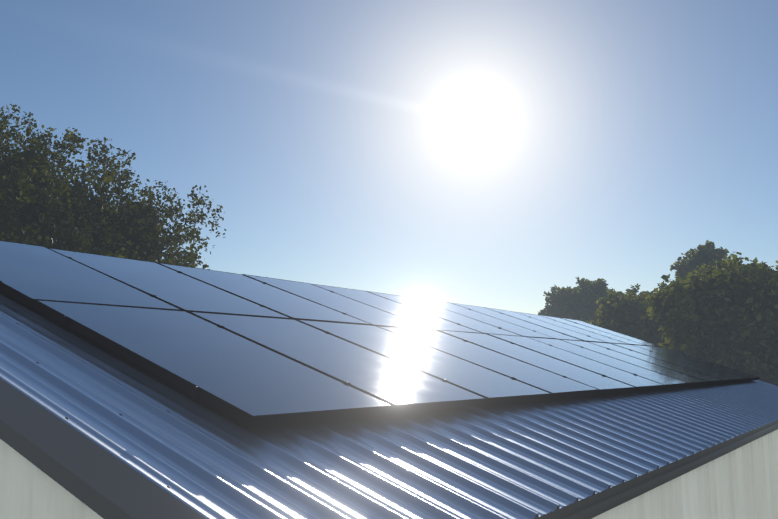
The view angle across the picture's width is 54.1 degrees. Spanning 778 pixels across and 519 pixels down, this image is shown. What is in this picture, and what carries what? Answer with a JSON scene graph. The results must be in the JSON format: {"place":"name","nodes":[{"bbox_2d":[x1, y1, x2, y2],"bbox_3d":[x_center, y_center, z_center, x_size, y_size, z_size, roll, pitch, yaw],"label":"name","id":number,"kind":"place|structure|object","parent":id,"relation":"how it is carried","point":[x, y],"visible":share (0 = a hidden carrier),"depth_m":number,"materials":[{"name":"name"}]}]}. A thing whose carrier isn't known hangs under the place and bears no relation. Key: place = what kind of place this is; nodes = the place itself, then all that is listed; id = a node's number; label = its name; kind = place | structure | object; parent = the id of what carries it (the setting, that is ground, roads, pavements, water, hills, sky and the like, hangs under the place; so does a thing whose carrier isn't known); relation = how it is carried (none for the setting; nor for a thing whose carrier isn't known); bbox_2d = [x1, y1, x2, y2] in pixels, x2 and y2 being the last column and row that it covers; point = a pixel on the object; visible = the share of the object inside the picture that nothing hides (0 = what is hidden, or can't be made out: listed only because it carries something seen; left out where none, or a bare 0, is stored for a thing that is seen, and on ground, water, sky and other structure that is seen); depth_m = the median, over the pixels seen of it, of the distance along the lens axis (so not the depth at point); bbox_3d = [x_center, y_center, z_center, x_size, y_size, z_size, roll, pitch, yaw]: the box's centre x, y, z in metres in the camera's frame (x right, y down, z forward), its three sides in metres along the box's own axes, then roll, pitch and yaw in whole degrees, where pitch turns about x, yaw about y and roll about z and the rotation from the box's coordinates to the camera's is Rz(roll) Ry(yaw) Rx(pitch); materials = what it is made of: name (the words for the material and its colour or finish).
{"place":"outdoors","nodes":[
{"label":"outdoors","id":0,"kind":"place"},
{"bbox_2d":[0,0,777,314],"label":"sky","id":1,"kind":"structure","parent":0,"point":[495,154],"materials":[{"name":"blue"}]},
{"label":"gravel yard","id":2,"kind":"structure","parent":0,"visible":0},
{"bbox_2d":[0,104,225,269],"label":"tree","id":3,"kind":"object","parent":2,"relation":"on","point":[41,204],"visible":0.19,"depth_m":20.68,"materials":[{"name":"green plant"}]},
{"bbox_2d":[0,429,777,518],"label":"barn walls","id":4,"kind":"structure","parent":2,"relation":"on","point":[741,482],"depth_m":5.47,"materials":[{"name":"white metal"}]},
{"bbox_2d":[0,290,777,518],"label":"metal roof sheets","id":5,"kind":"object","parent":4,"relation":"on","point":[525,459],"visible":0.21,"depth_m":3.38,"materials":[{"name":"metal"}]},
{"bbox_2d":[1,293,344,489],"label":"roof screws","id":6,"kind":"object","parent":5,"relation":"attached to","point":[121,415],"depth_m":2.78,"materials":[{"name":"grey metal"}]},
{"bbox_2d":[0,256,729,406],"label":"panel clamps","id":7,"kind":"object","parent":5,"relation":"attached to","point":[194,392],"visible":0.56,"depth_m":3.83,"materials":[{"name":"black metal"}]},
{"bbox_2d":[0,240,182,310],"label":"solar module","id":8,"kind":"object","parent":7,"relation":"attached to","point":[29,273],"visible":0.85,"depth_m":4.82,"materials":[{"name":"black glass"}]},
{"bbox_2d":[49,248,291,318],"bbox_3d":[-1.691,0.195,5.817,1.625,0.589,1.030,-5,-10,34],"label":"solar module","id":9,"kind":"object","parent":7,"relation":"attached to","point":[183,292],"visible":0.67,"depth_m":5.73,"materials":[{"name":"black glass"}]},
{"bbox_2d":[32,299,394,425],"bbox_3d":[-0.930,0.500,3.973,1.624,0.590,1.030,-5,-10,34],"label":"solar module","id":10,"kind":"object","parent":7,"relation":"attached to","point":[244,380],"visible":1,"depth_m":3.79,"materials":[{"name":"black glass"}]},
{"bbox_2d":[158,263,372,324],"bbox_3d":[-1.102,0.314,6.678,1.626,0.586,1.030,-5,-10,34],"label":"solar module","id":11,"kind":"object","parent":7,"relation":"attached to","point":[288,304],"visible":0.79,"depth_m":6.59,"materials":[{"name":"black glass"}]},
{"bbox_2d":[188,311,487,412],"bbox_3d":[-0.341,0.621,4.834,1.624,0.590,1.030,-5,-10,34],"label":"solar module","id":12,"kind":"object","parent":7,"relation":"attached to","point":[401,387],"visible":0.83,"depth_m":4.71,"materials":[{"name":"black glass"}]},
{"bbox_2d":[242,274,433,329],"bbox_3d":[-0.514,0.434,7.539,1.623,0.593,1.030,-5,-10,34],"label":"solar module","id":13,"kind":"object","parent":7,"relation":"attached to","point":[347,305],"visible":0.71,"depth_m":7.48,"materials":[{"name":"black glass"}]},
{"bbox_2d":[313,284,481,332],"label":"solar module","id":14,"kind":"object","parent":7,"relation":"attached to","point":[404,311],"visible":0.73,"depth_m":8.35,"materials":[{"name":"black glass"}]},
{"bbox_2d":[296,319,551,403],"bbox_3d":[0.247,0.741,5.696,1.625,0.591,1.030,-5,-10,34],"label":"solar module","id":15,"kind":"object","parent":7,"relation":"attached to","point":[493,387],"visible":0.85,"depth_m":5.58,"materials":[{"name":"black glass"}]},
{"bbox_2d":[367,291,520,335],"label":"solar module","id":16,"kind":"object","parent":7,"relation":"attached to","point":[460,319],"visible":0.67,"depth_m":9.21,"materials":[{"name":"black glass"}]},
{"bbox_2d":[415,298,556,338],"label":"solar module","id":17,"kind":"object","parent":7,"relation":"attached to","point":[498,323],"visible":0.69,"depth_m":10.08,"materials":[{"name":"black glass"}]},
{"bbox_2d":[377,326,599,398],"bbox_3d":[0.836,0.861,6.557,1.626,0.587,1.030,-5,-10,34],"label":"solar module","id":18,"kind":"object","parent":7,"relation":"attached to","point":[557,385],"visible":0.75,"depth_m":6.46,"materials":[{"name":"black glass"}]},
{"bbox_2d":[453,303,582,340],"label":"solar module","id":19,"kind":"object","parent":7,"relation":"attached to","point":[519,322],"visible":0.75,"depth_m":10.94,"materials":[{"name":"black glass"}]},
{"bbox_2d":[437,330,635,393],"bbox_3d":[1.425,0.980,7.418,1.624,0.594,1.030,-5,-10,34],"label":"solar module","id":20,"kind":"object","parent":7,"relation":"attached to","point":[605,384],"visible":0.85,"depth_m":7.33,"materials":[{"name":"black glass"}]},
{"bbox_2d":[484,307,607,342],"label":"solar module","id":21,"kind":"object","parent":7,"relation":"attached to","point":[580,336],"visible":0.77,"depth_m":11.78,"materials":[{"name":"black glass"}]},
{"bbox_2d":[513,311,626,343],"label":"solar module","id":22,"kind":"object","parent":7,"relation":"attached to","point":[576,329],"visible":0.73,"depth_m":12.67,"materials":[{"name":"black glass"}]},
{"bbox_2d":[486,333,664,390],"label":"solar module","id":23,"kind":"object","parent":7,"relation":"attached to","point":[639,383],"visible":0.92,"depth_m":8.19,"materials":[{"name":"black glass"}]},
{"bbox_2d":[540,315,646,345],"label":"solar module","id":24,"kind":"object","parent":7,"relation":"attached to","point":[605,334],"visible":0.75,"depth_m":13.52,"materials":[{"name":"black glass"}]},
{"bbox_2d":[528,337,687,388],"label":"solar module","id":25,"kind":"object","parent":7,"relation":"attached to","point":[668,381],"visible":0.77,"depth_m":9.06,"materials":[{"name":"black glass"}]},
{"bbox_2d":[562,318,661,346],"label":"solar module","id":26,"kind":"object","parent":7,"relation":"attached to","point":[612,332],"visible":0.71,"depth_m":14.39,"materials":[{"name":"black glass"}]},
{"bbox_2d":[559,339,706,385],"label":"solar module","id":27,"kind":"object","parent":7,"relation":"attached to","point":[691,380],"visible":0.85,"depth_m":9.93,"materials":[{"name":"black glass"}]},
{"bbox_2d":[586,341,723,383],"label":"solar module","id":28,"kind":"object","parent":7,"relation":"attached to","point":[677,368],"visible":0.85,"depth_m":10.79,"materials":[{"name":"black glass"}]},
{"bbox_2d":[610,343,736,382],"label":"solar module","id":29,"kind":"object","parent":7,"relation":"attached to","point":[725,378],"visible":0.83,"depth_m":11.65,"materials":[{"name":"black glass"}]},
{"bbox_2d":[633,345,748,381],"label":"solar module","id":30,"kind":"object","parent":7,"relation":"attached to","point":[739,378],"visible":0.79,"depth_m":12.53,"materials":[{"name":"black glass"}]},
{"bbox_2d":[650,346,759,380],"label":"solar module","id":31,"kind":"object","parent":7,"relation":"attached to","point":[749,376],"visible":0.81,"depth_m":13.40,"materials":[{"name":"black glass"}]},
{"bbox_2d":[0,378,777,518],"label":"roof trim","id":32,"kind":"structure","parent":4,"relation":"attached to","point":[97,479],"depth_m":2.52,"materials":[{"name":"grey metal"}]},
{"label":"grass","id":33,"kind":"object","parent":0,"visible":0},
{"bbox_2d":[538,277,616,321],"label":"tree","id":34,"kind":"object","parent":33,"relation":"on","point":[580,300],"visible":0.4,"depth_m":93.71,"materials":[{"name":"green plant"}]},
{"bbox_2d":[586,290,641,325],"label":"tree","id":35,"kind":"object","parent":33,"relation":"on","point":[598,314],"visible":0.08,"depth_m":60.56,"materials":[{"name":"green plant"}]},
{"bbox_2d":[580,284,648,321],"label":"tree","id":36,"kind":"object","parent":33,"relation":"on","point":[633,291],"depth_m":81.62,"materials":[{"name":"green plant"}]},
{"bbox_2d":[596,291,658,344],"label":"tree","id":37,"kind":"object","parent":33,"relation":"on","point":[617,314],"visible":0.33,"depth_m":57.90,"materials":[{"name":"green plant"}]},
{"bbox_2d":[630,280,668,345],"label":"tree","id":38,"kind":"object","parent":33,"relation":"on","point":[649,331],"visible":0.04,"depth_m":56.33,"materials":[{"name":"green plant"}]},
{"bbox_2d":[644,274,703,348],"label":"tree","id":39,"kind":"object","parent":33,"relation":"on","point":[652,298],"visible":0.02,"depth_m":46.19,"materials":[{"name":"green plant"}]},
{"bbox_2d":[670,240,731,283],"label":"tree","id":40,"kind":"object","parent":33,"relation":"on","point":[706,253],"visible":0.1,"depth_m":75.89,"materials":[{"name":"green plant"}]},
{"bbox_2d":[644,252,770,372],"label":"tree","id":41,"kind":"object","parent":33,"relation":"on","point":[689,334],"visible":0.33,"depth_m":42.75,"materials":[{"name":"green plant"}]},
{"bbox_2d":[660,262,777,382],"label":"tree","id":42,"kind":"object","parent":33,"relation":"on","point":[735,348],"visible":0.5,"depth_m":40.63,"materials":[{"name":"green plant"}]},
{"bbox_2d":[700,261,777,384],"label":"tree","id":43,"kind":"object","parent":33,"relation":"on","point":[758,302],"visible":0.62,"depth_m":39.90,"materials":[{"name":"green plant"}]}
]}

